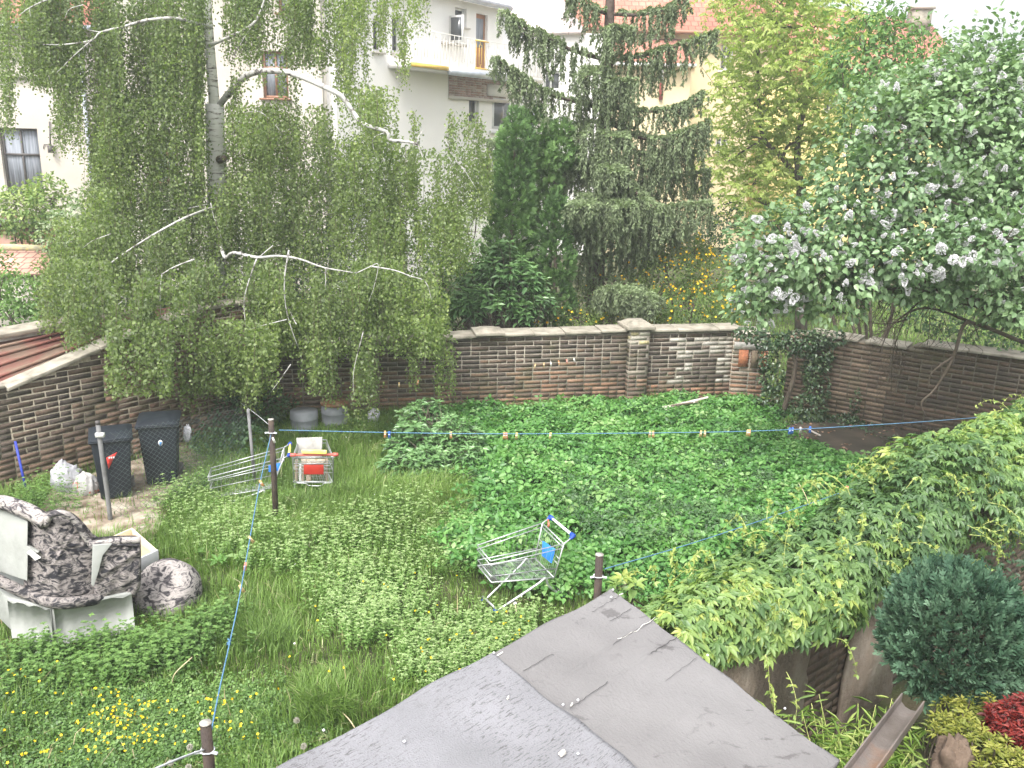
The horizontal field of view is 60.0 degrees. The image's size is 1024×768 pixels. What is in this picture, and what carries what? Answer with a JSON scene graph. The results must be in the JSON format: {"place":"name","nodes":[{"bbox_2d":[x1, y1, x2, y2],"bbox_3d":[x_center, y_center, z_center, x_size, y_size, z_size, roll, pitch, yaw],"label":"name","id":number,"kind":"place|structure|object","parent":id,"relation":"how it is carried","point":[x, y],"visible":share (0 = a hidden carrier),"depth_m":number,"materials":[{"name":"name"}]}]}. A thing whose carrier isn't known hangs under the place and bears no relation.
{"place":"outdoors","nodes":[
{"label":"outdoors","id":0,"kind":"place"},
{"bbox_2d":[0,215,59,286],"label":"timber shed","id":1,"kind":"structure","parent":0,"point":[4,240],"depth_m":22.94,"materials":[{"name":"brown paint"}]},
{"bbox_2d":[0,0,125,278],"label":"cream house","id":2,"kind":"structure","parent":0,"point":[26,159],"depth_m":25.28,"materials":[{"name":"paint"}]},
{"bbox_2d":[0,128,47,198],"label":"window","id":3,"kind":"structure","parent":2,"relation":"in","point":[22,161],"depth_m":25.43,"materials":[{"name":"glass"}]},
{"bbox_2d":[41,444,213,539],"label":"paving","id":4,"kind":"structure","parent":0,"point":[135,513],"depth_m":10.75,"materials":[{"name":"stone"}]},
{"bbox_2d":[88,423,134,498],"bbox_3d":[-4.966,0.956,11.045,0.499,0.855,0.587,-5,17,-23],"label":"wheelie bin","id":5,"kind":"object","parent":4,"relation":"on","point":[108,430],"visible":0.84,"depth_m":10.84,"materials":[{"name":"plastic"}]},
{"bbox_2d":[134,410,183,484],"bbox_3d":[-4.556,0.814,11.520,0.522,0.895,0.615,-3,16,-15],"label":"wheelie bin","id":6,"kind":"object","parent":4,"relation":"on","point":[157,419],"visible":0.89,"depth_m":11.29,"materials":[{"name":"plastic"}]},
{"bbox_2d":[183,424,191,441],"bbox_3d":[-4.220,0.636,11.518,0.126,0.244,0.096,-2,16,-13],"label":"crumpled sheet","id":7,"kind":"object","parent":6,"relation":"on","point":[188,435],"visible":0.94,"depth_m":11.50,"materials":[{"name":"white plastic"}]},
{"bbox_2d":[0,656,345,767],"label":"clover lawn","id":8,"kind":"structure","parent":0,"point":[159,748],"depth_m":6.83,"materials":[{"name":"green plant"}]},
{"bbox_2d":[212,593,305,656],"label":"tall grass","id":9,"kind":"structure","parent":0,"point":[271,630],"depth_m":8.10,"materials":[{"name":"plant"}]},
{"bbox_2d":[0,167,1023,767],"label":"ground","id":10,"kind":"structure","parent":0,"point":[898,689],"depth_m":8.96,"materials":[{"name":"plant"}]},
{"bbox_2d":[14,441,26,494],"bbox_3d":[-6.175,1.091,11.171,0.201,0.748,0.032,14,20,37],"label":"blue pole","id":11,"kind":"object","parent":10,"relation":"on","point":[19,459],"visible":0.71,"depth_m":11.15,"materials":[{"name":"plastic"}]},
{"bbox_2d":[0,244,49,326],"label":"tiled shed","id":12,"kind":"structure","parent":10,"relation":"on","point":[24,255],"depth_m":18.77,"materials":[{"name":"tile"}]},
{"bbox_2d":[0,171,76,244],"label":"viburnum bush","id":13,"kind":"object","parent":10,"relation":"on","point":[34,198],"visible":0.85,"depth_m":20.59,"materials":[{"name":"green plant"}]},
{"bbox_2d":[3,463,95,517],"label":"nettles","id":14,"kind":"object","parent":10,"relation":"on","point":[30,497],"visible":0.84,"depth_m":10.67,"materials":[{"name":"green plant"}]},
{"bbox_2d":[0,245,102,326],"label":"garden shrub","id":15,"kind":"object","parent":10,"relation":"on","point":[18,309],"visible":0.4,"depth_m":14.52,"materials":[{"name":"green plant"}]},
{"bbox_2d":[50,459,81,492],"bbox_3d":[-5.627,1.160,11.179,0.364,0.481,0.357,15,20,39],"label":"plastic sack","id":16,"kind":"object","parent":10,"relation":"on","point":[71,472],"visible":0.62,"depth_m":11.07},
{"bbox_2d":[0,495,140,643],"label":"armchair","id":17,"kind":"object","parent":10,"relation":"on","point":[65,571],"visible":0.99,"depth_m":7.84,"materials":[{"name":"fabric"}]},
{"bbox_2d":[72,471,98,495],"bbox_3d":[-5.336,1.253,11.126,0.322,0.335,0.289,2,16,0],"label":"rubbish bag","id":18,"kind":"object","parent":10,"relation":"on","point":[90,480],"visible":0.71,"depth_m":11.03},
{"bbox_2d":[29,183,142,301],"bbox_3d":[-9.245,-2.792,19.805,2.483,3.362,1.856,2,16,0],"label":"flowering bush","id":19,"kind":"object","parent":10,"relation":"on","point":[76,214],"visible":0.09,"depth_m":19.22,"materials":[{"name":"green plant"}]},
{"bbox_2d":[0,587,258,708],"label":"nettles","id":20,"kind":"object","parent":10,"relation":"on","point":[147,643],"visible":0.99,"depth_m":7.57,"materials":[{"name":"green plant"}]},
{"bbox_2d":[0,289,274,492],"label":"outbuilding","id":21,"kind":"structure","parent":10,"relation":"on","point":[55,404],"depth_m":11.81,"materials":[{"name":"brick"}]},
{"bbox_2d":[60,225,241,312],"bbox_3d":[-6.824,-1.734,16.976,3.302,2.976,5.190,-6,17,-27],"label":"garden shrub","id":22,"kind":"object","parent":10,"relation":"on","point":[164,306],"visible":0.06,"depth_m":15.85,"materials":[{"name":"green plant"}]},
{"bbox_2d":[132,558,201,619],"bbox_3d":[-3.347,2.025,8.620,0.657,0.629,0.606,2,16,0],"label":"footstool","id":23,"kind":"object","parent":10,"relation":"on","point":[169,582],"visible":0.84,"depth_m":8.45,"materials":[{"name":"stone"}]},
{"bbox_2d":[95,405,255,519],"bbox_3d":[-4.037,0.940,10.850,1.937,1.388,0.105,-13,21,-42],"label":"chain link fence","id":24,"kind":"object","parent":10,"relation":"on","point":[99,435],"visible":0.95,"depth_m":10.66,"materials":[{"name":"metal"}]},
{"bbox_2d":[141,439,223,499],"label":"nettles","id":25,"kind":"object","parent":10,"relation":"on","point":[192,461],"visible":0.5,"depth_m":11.92,"materials":[{"name":"green plant"}]},
{"bbox_2d":[194,719,217,767],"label":"clothes post","id":26,"kind":"object","parent":10,"relation":"on","point":[209,753],"visible":0.88,"depth_m":5.19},
{"bbox_2d":[155,749,204,767],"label":"clothes line","id":27,"kind":"object","parent":26,"relation":"attached to","point":[179,758],"visible":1,"depth_m":4.74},
{"bbox_2d":[114,0,330,290],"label":"tall cream house","id":28,"kind":"structure","parent":10,"relation":"on","point":[316,96],"depth_m":24.73,"materials":[{"name":"beige paint"}]},
{"bbox_2d":[259,51,289,100],"bbox_3d":[-6.586,-8.576,24.681,0.881,1.298,0.276,2,16,0],"label":"window","id":29,"kind":"structure","parent":28,"relation":"in","point":[270,91],"depth_m":24.81,"materials":[{"name":"glass"}]},
{"bbox_2d":[196,541,250,570],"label":"dock plant","id":30,"kind":"object","parent":10,"relation":"on","point":[221,560],"visible":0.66,"depth_m":9.44,"materials":[{"name":"green plant"}]},
{"bbox_2d":[187,381,302,457],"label":"ivy","id":31,"kind":"object","parent":10,"relation":"on","point":[265,418],"visible":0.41,"depth_m":13.27,"materials":[{"name":"green plant"}]},
{"bbox_2d":[0,0,497,430],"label":"birch tree","id":32,"kind":"object","parent":10,"relation":"on","point":[117,144],"visible":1,"depth_m":13.98,"materials":[{"name":"green plant"}]},
{"bbox_2d":[207,442,291,501],"bbox_3d":[-3.321,1.236,11.334,1.020,0.774,0.687,-2,16,-13],"label":"shopping trolley","id":33,"kind":"object","parent":10,"relation":"on","point":[281,461],"visible":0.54,"depth_m":11.20,"materials":[{"name":"silver metal"}]},
{"bbox_2d":[173,456,325,518],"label":"nettles","id":34,"kind":"object","parent":10,"relation":"on","point":[249,478],"visible":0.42,"depth_m":11.21,"materials":[{"name":"green plant"}]},
{"bbox_2d":[3,572,521,763],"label":"buttercups","id":35,"kind":"object","parent":10,"relation":"on","point":[125,727],"visible":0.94,"depth_m":6.71,"materials":[{"name":"yellow plant"}]},
{"bbox_2d":[124,105,406,331],"bbox_3d":[-5.358,-3.367,19.012,6.251,5.106,2.622,2,16,0],"label":"fruit tree","id":36,"kind":"object","parent":10,"relation":"on","point":[322,200],"visible":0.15,"depth_m":18.71,"materials":[{"name":"green plant"}]},
{"bbox_2d":[265,418,278,517],"bbox_3d":[-2.748,1.103,10.234,0.142,1.467,0.087,2,16,0],"label":"clothes post","id":37,"kind":"object","parent":10,"relation":"on","point":[271,432],"visible":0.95,"depth_m":10.16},
{"bbox_2d":[212,435,270,729],"bbox_3d":[-2.281,1.379,7.684,0.054,0.283,5.147,-2,16,-11],"label":"clothes line","id":38,"kind":"object","parent":37,"relation":"attached to","point":[238,598],"visible":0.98,"depth_m":6.84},
{"bbox_2d":[279,417,975,433],"bbox_3d":[2.285,0.488,10.642,9.921,0.094,0.328,-1,16,-8],"label":"clothes line","id":39,"kind":"object","parent":37,"relation":"attached to","point":[619,433],"visible":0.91,"depth_m":10.32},
{"bbox_2d":[241,483,333,560],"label":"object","id":40,"kind":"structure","parent":10,"relation":"on","point":[287,499],"depth_m":10.31,"materials":[{"name":"plant"}]},
{"bbox_2d":[198,211,384,338],"bbox_3d":[-4.489,-2.067,18.276,4.505,3.055,5.871,2,16,0],"label":"garden shrub","id":41,"kind":"object","parent":10,"relation":"on","point":[297,280],"visible":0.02,"depth_m":17.96,"materials":[{"name":"green plant"}]},
{"bbox_2d":[290,406,318,434],"bbox_3d":[-3.203,0.592,13.678,0.428,0.386,0.433,2,16,0],"label":"barrel","id":42,"kind":"object","parent":10,"relation":"on","point":[306,417],"visible":0.76,"depth_m":13.51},
{"bbox_2d":[124,467,495,583],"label":"dead nettles","id":43,"kind":"object","parent":10,"relation":"on","point":[303,545],"visible":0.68,"depth_m":10.02,"materials":[{"name":"green plant"}]},
{"bbox_2d":[290,439,338,488],"bbox_3d":[-2.525,1.095,11.551,0.709,0.806,0.872,2,16,0],"label":"shopping trolley","id":44,"kind":"object","parent":10,"relation":"on","point":[312,468],"visible":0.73,"depth_m":11.18,"materials":[{"name":"silver metal"}]},
{"bbox_2d":[296,437,321,458],"bbox_3d":[-2.691,0.850,11.768,0.344,0.300,0.088,2,16,0],"label":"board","id":45,"kind":"object","parent":44,"relation":"in","point":[310,443],"visible":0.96,"depth_m":11.76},
{"bbox_2d":[280,657,375,726],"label":"tall grass","id":46,"kind":"structure","parent":10,"relation":"on","point":[306,675],"depth_m":7.19,"materials":[{"name":"plant"}]},
{"bbox_2d":[320,397,348,430],"bbox_3d":[-2.761,0.497,13.856,0.444,0.496,0.448,2,16,0],"label":"barrel","id":47,"kind":"object","parent":10,"relation":"on","point":[333,415],"visible":0.62,"depth_m":13.68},
{"bbox_2d":[287,535,443,651],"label":"dead nettles","id":48,"kind":"object","parent":10,"relation":"on","point":[376,609],"visible":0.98,"depth_m":8.70,"materials":[{"name":"green plant"}]},
{"bbox_2d":[280,463,484,547],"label":"tall grass","id":49,"kind":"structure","parent":10,"relation":"on","point":[444,481],"depth_m":10.93,"materials":[{"name":"plant"}]},
{"bbox_2d":[0,399,779,767],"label":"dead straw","id":50,"kind":"object","parent":10,"relation":"on","point":[280,659],"visible":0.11,"depth_m":7.70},
{"bbox_2d":[350,222,488,331],"bbox_3d":[-1.638,-1.678,17.223,3.008,3.002,3.498,2,16,0],"label":"garden shrub","id":51,"kind":"object","parent":10,"relation":"on","point":[444,278],"visible":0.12,"depth_m":16.82,"materials":[{"name":"green plant"}]},
{"bbox_2d":[369,397,490,479],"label":"leafy shrub","id":52,"kind":"object","parent":10,"relation":"on","point":[432,451],"visible":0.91,"depth_m":12.35,"materials":[{"name":"green plant"}]},
{"bbox_2d":[324,0,544,288],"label":"white house","id":53,"kind":"structure","parent":10,"relation":"on","point":[459,46],"depth_m":28.59,"materials":[{"name":"paint"}]},
{"bbox_2d":[372,18,385,54],"bbox_3d":[-3.978,-10.216,26.060,0.276,0.973,0.519,12,18,32],"label":"window","id":54,"kind":"structure","parent":53,"relation":"in","point":[375,50],"depth_m":26.17,"materials":[{"name":"white paint"}]},
{"bbox_2d":[391,17,401,53],"bbox_3d":[-3.499,-10.486,26.713,0.276,1.073,0.558,12,18,32],"label":"window","id":55,"kind":"structure","parent":53,"relation":"in","point":[395,40],"depth_m":26.85,"materials":[{"name":"glass"}]},
{"bbox_2d":[469,100,478,125],"bbox_3d":[-1.324,-9.334,30.436,0.276,0.904,0.746,12,18,32],"label":"window","id":56,"kind":"structure","parent":53,"relation":"in","point":[472,104],"depth_m":30.58,"materials":[{"name":"glass"}]},
{"bbox_2d":[476,14,484,67],"bbox_3d":[-1.146,-11.640,30.193,0.075,1.764,0.665,12,18,32],"label":"door","id":57,"kind":"structure","parent":53,"relation":"in","point":[480,19],"depth_m":30.21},
{"bbox_2d":[492,98,509,128],"bbox_3d":[-0.383,-9.655,31.693,0.045,1.027,1.069,12,18,32],"label":"window","id":58,"kind":"structure","parent":53,"relation":"in","point":[499,110],"depth_m":31.54,"materials":[{"name":"glass"}]},
{"bbox_2d":[408,191,490,329],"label":"pale bush","id":59,"kind":"object","parent":10,"relation":"on","point":[478,224],"visible":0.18,"depth_m":20.07,"materials":[{"name":"green plant"}]},
{"bbox_2d":[364,581,563,690],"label":"dead nettles","id":60,"kind":"object","parent":10,"relation":"on","point":[463,632],"visible":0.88,"depth_m":8.11,"materials":[{"name":"green plant"}]},
{"bbox_2d":[274,395,720,441],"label":"shade weeds","id":61,"kind":"object","parent":10,"relation":"on","point":[363,422],"visible":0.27,"depth_m":13.80,"materials":[{"name":"green plant"}]},
{"bbox_2d":[441,239,559,329],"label":"laurel bush","id":62,"kind":"object","parent":10,"relation":"on","point":[494,294],"visible":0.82,"depth_m":15.52,"materials":[{"name":"green plant"}]},
{"bbox_2d":[273,318,741,415],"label":"brick wall","id":63,"kind":"structure","parent":10,"relation":"on","point":[664,358],"depth_m":15.12,"materials":[{"name":"brick"}]},
{"bbox_2d":[479,103,540,309],"bbox_3d":[0.012,-2.477,16.234,1.266,5.098,1.162,2,16,0],"label":"thuja tree","id":64,"kind":"object","parent":10,"relation":"on","point":[512,166],"visible":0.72,"depth_m":15.73,"materials":[{"name":"green plant"}]},
{"bbox_2d":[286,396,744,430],"bbox_3d":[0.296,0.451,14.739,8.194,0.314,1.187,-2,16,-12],"label":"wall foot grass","id":65,"kind":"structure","parent":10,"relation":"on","point":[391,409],"depth_m":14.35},
{"bbox_2d":[477,515,575,617],"bbox_3d":[0.121,1.877,9.003,0.930,0.825,0.527,-7,18,-28],"label":"shopping trolley","id":66,"kind":"object","parent":10,"relation":"on","point":[548,552],"visible":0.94,"depth_m":8.94,"materials":[{"name":"silver metal"}]},
{"bbox_2d":[491,0,602,254],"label":"slate roofed house","id":67,"kind":"structure","parent":10,"relation":"on","point":[546,15],"depth_m":34.21,"materials":[{"name":"white paint"}]},
{"bbox_2d":[544,71,560,90],"bbox_3d":[1.559,-11.706,34.243,0.694,0.742,0.061,2,16,0],"label":"window","id":68,"kind":"structure","parent":67,"relation":"in","point":[557,86],"depth_m":34.27,"materials":[{"name":"white paint"}]},
{"bbox_2d":[519,99,580,326],"bbox_3d":[0.658,-2.697,16.879,1.208,5.213,1.239,7,16,20],"label":"thuja tree","id":69,"kind":"object","parent":10,"relation":"on","point":[548,156],"visible":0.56,"depth_m":16.20,"materials":[{"name":"green plant"}]},
{"bbox_2d":[535,184,579,326],"bbox_3d":[0.747,-1.746,16.217,0.916,3.739,0.945,-9,19,-33],"label":"thuja tree","id":70,"kind":"object","parent":10,"relation":"on","point":[553,207],"visible":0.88,"depth_m":15.93,"materials":[{"name":"green plant"}]},
{"bbox_2d":[276,589,839,767],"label":"garden shed","id":71,"kind":"structure","parent":10,"relation":"on","point":[637,687],"depth_m":3.84,"materials":[{"name":"grey"}]},
{"bbox_2d":[843,693,924,767],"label":"steel channel","id":72,"kind":"object","parent":71,"relation":"attached to","point":[879,745],"visible":1,"depth_m":4.08,"materials":[{"name":"metal"}]},
{"bbox_2d":[590,552,606,599],"bbox_3d":[0.708,2.035,7.512,0.142,1.301,0.087,2,16,0],"label":"clothes post","id":73,"kind":"object","parent":10,"relation":"on","point":[598,576],"visible":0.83,"depth_m":7.36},
{"bbox_2d":[604,489,850,568],"bbox_3d":[2.206,1.331,8.451,3.614,0.113,0.026,-10,19,-36],"label":"clothes line","id":74,"kind":"object","parent":73,"relation":"attached to","point":[712,536],"visible":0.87,"depth_m":8.17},
{"bbox_2d":[477,0,723,325],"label":"spruce tree","id":75,"kind":"object","parent":10,"relation":"on","point":[617,202],"visible":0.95,"depth_m":16.00,"materials":[{"name":"green plant"}]},
{"bbox_2d":[505,232,748,327],"bbox_3d":[2.193,-1.454,16.843,4.838,2.970,2.632,2,16,0],"label":"kerria bush","id":76,"kind":"object","parent":10,"relation":"on","point":[706,279],"visible":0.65,"depth_m":16.68,"materials":[{"name":"green plant"}]},
{"bbox_2d":[390,388,876,603],"bbox_3d":[1.918,1.075,12.451,7.103,0.452,6.659,-3,16,-15],"label":"ground elder","id":77,"kind":"object","parent":10,"relation":"on","point":[544,418],"visible":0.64,"depth_m":11.67,"materials":[{"name":"green plant"}]},
{"bbox_2d":[547,441,847,550],"bbox_3d":[2.546,1.370,11.260,4.250,0.354,3.727,2,16,0],"label":"bindweed","id":78,"kind":"object","parent":77,"relation":"on","point":[703,506],"visible":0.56,"depth_m":10.59,"materials":[{"name":"green plant"}]},
{"bbox_2d":[606,568,675,633],"bbox_3d":[0.960,1.820,7.016,0.514,1.091,2.171,2,16,0],"label":"sapling","id":79,"kind":"object","parent":10,"relation":"on","point":[631,593],"visible":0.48,"depth_m":6.88,"materials":[{"name":"green plant"}]},
{"bbox_2d":[424,392,865,583],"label":"coarse weeds","id":80,"kind":"object","parent":10,"relation":"on","point":[565,553],"visible":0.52,"depth_m":11.77,"materials":[{"name":"green plant"}]},
{"bbox_2d":[552,186,751,323],"bbox_3d":[3.030,-2.955,21.178,4.745,3.586,2.953,-3,16,-16],"label":"garden shrub","id":81,"kind":"object","parent":10,"relation":"on","point":[708,234],"visible":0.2,"depth_m":20.77,"materials":[{"name":"green plant"}]},
{"bbox_2d":[564,0,797,247],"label":"yellow house","id":82,"kind":"structure","parent":10,"relation":"on","point":[698,81],"depth_m":37.92,"materials":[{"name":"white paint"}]},
{"bbox_2d":[605,38,696,252],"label":"wing","id":83,"kind":"structure","parent":82,"relation":"attached to","point":[676,93],"depth_m":35.22,"materials":[{"name":"paint"}]},
{"bbox_2d":[717,45,733,71],"bbox_3d":[9.107,-13.808,37.645,0.709,1.088,0.276,2,16,0],"label":"window","id":84,"kind":"structure","parent":82,"relation":"in","point":[723,67],"depth_m":37.73,"materials":[{"name":"white paint"}]},
{"bbox_2d":[570,526,803,608],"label":"creeping weeds","id":85,"kind":"object","parent":10,"relation":"on","point":[649,590],"visible":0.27,"depth_m":9.14,"materials":[{"name":"green plant"}]},
{"bbox_2d":[728,325,770,400],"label":"brick pier","id":86,"kind":"structure","parent":10,"relation":"on","point":[744,370],"depth_m":15.71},
{"bbox_2d":[679,0,911,329],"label":"walnut tree","id":87,"kind":"object","parent":10,"relation":"on","point":[801,102],"visible":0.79,"depth_m":20.39,"materials":[{"name":"green plant"}]},
{"bbox_2d":[648,287,1023,397],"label":"neighbour grass","id":88,"kind":"structure","parent":10,"relation":"on","point":[875,304],"depth_m":23.17,"materials":[{"name":"plant"}]},
{"bbox_2d":[757,684,934,767],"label":"bamboo","id":89,"kind":"object","parent":10,"relation":"on","point":[832,745],"visible":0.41,"depth_m":5.44,"materials":[{"name":"green plant"}]},
{"bbox_2d":[671,469,1023,743],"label":"garden wall","id":90,"kind":"structure","parent":10,"relation":"on","point":[830,668],"depth_m":6.89,"materials":[{"name":"brick"}]},
{"bbox_2d":[618,391,1023,724],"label":"creeper hedge","id":91,"kind":"object","parent":90,"relation":"attached to","point":[761,600],"visible":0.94,"depth_m":6.58,"materials":[{"name":"green plant"}]},
{"bbox_2d":[778,414,934,458],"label":"bare soil patch","id":92,"kind":"structure","parent":10,"relation":"on","point":[854,437],"depth_m":14.07,"materials":[{"name":"soil"}]},
{"bbox_2d":[783,328,1023,454],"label":"brick wall","id":93,"kind":"structure","parent":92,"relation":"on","point":[960,393],"depth_m":14.18,"materials":[{"name":"brick"}]},
{"bbox_2d":[731,326,865,424],"bbox_3d":[4.849,-0.173,14.979,2.198,1.648,1.327,2,16,0],"label":"ivy","id":94,"kind":"object","parent":93,"relation":"attached to","point":[792,348],"visible":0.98,"depth_m":14.80,"materials":[{"name":"green plant"}]},
{"bbox_2d":[785,408,934,442],"bbox_3d":[5.782,0.697,14.656,3.436,0.187,1.906,14,20,38],"label":"ivy carpet","id":95,"kind":"object","parent":10,"relation":"on","point":[864,428],"visible":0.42,"depth_m":14.52,"materials":[{"name":"green plant"}]},
{"bbox_2d":[714,0,1023,416],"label":"lilac tree","id":96,"kind":"object","parent":10,"relation":"on","point":[956,82],"visible":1,"depth_m":10.57,"materials":[{"name":"green plant"}]},
{"bbox_2d":[801,0,960,338],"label":"cherry tree","id":97,"kind":"object","parent":10,"relation":"on","point":[901,47],"visible":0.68,"depth_m":15.88,"materials":[{"name":"green plant"}]},
{"bbox_2d":[813,186,1023,352],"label":"garden shrub","id":98,"kind":"object","parent":10,"relation":"on","point":[949,330],"visible":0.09,"depth_m":14.55,"materials":[{"name":"green plant"}]},
{"bbox_2d":[896,679,982,767],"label":"side grass","id":99,"kind":"structure","parent":10,"relation":"on","point":[923,738],"depth_m":6.89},
{"bbox_2d":[870,551,1023,748],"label":"globe thuja","id":100,"kind":"object","parent":10,"relation":"on","point":[933,595],"visible":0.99,"depth_m":5.37,"materials":[{"name":"green plant"}]},
{"bbox_2d":[929,732,975,767],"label":"stone","id":101,"kind":"object","parent":10,"relation":"on","point":[951,751],"visible":1,"depth_m":4.63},
{"bbox_2d":[920,691,1003,767],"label":"japanese maple","id":102,"kind":"object","parent":10,"relation":"on","point":[960,706],"visible":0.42,"depth_m":5.23,"materials":[{"name":"green plant"}]},
{"bbox_2d":[939,715,1023,767],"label":"japanese maple","id":103,"kind":"object","parent":10,"relation":"on","point":[982,742],"visible":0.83,"depth_m":4.72,"materials":[{"name":"yellow plant"}]},
{"bbox_2d":[959,517,1023,711],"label":"shade shrub","id":104,"kind":"object","parent":10,"relation":"on","point":[1019,561],"visible":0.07,"depth_m":6.88,"materials":[{"name":"green plant"}]},
{"bbox_2d":[976,691,1023,766],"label":"japanese maple","id":105,"kind":"object","parent":10,"relation":"on","point":[1007,717],"visible":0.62,"depth_m":4.92,"materials":[{"name":"red plant"}]},
{"bbox_2d":[455,396,841,586],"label":"ground","id":106,"kind":"structure","parent":0,"point":[649,481],"depth_m":11.28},
{"bbox_2d":[465,0,1023,167],"label":"sky","id":107,"kind":"structure","parent":0,"point":[961,12],"materials":[{"name":"white"}]},
{"bbox_2d":[743,1,952,267],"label":"ochre house","id":108,"kind":"structure","parent":0,"point":[923,11],"depth_m":33.66,"materials":[{"name":"yellow paint"}]},
{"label":"crate","id":109,"kind":"object","parent":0,"visible":0},
{"bbox_2d":[114,528,158,570],"bbox_3d":[-3.986,1.748,8.891,0.675,0.140,0.989,10,17,27],"label":"drawer","id":110,"kind":"object","parent":109,"relation":"on","point":[149,554],"visible":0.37,"depth_m":9.05,"materials":[{"name":"white metal"}]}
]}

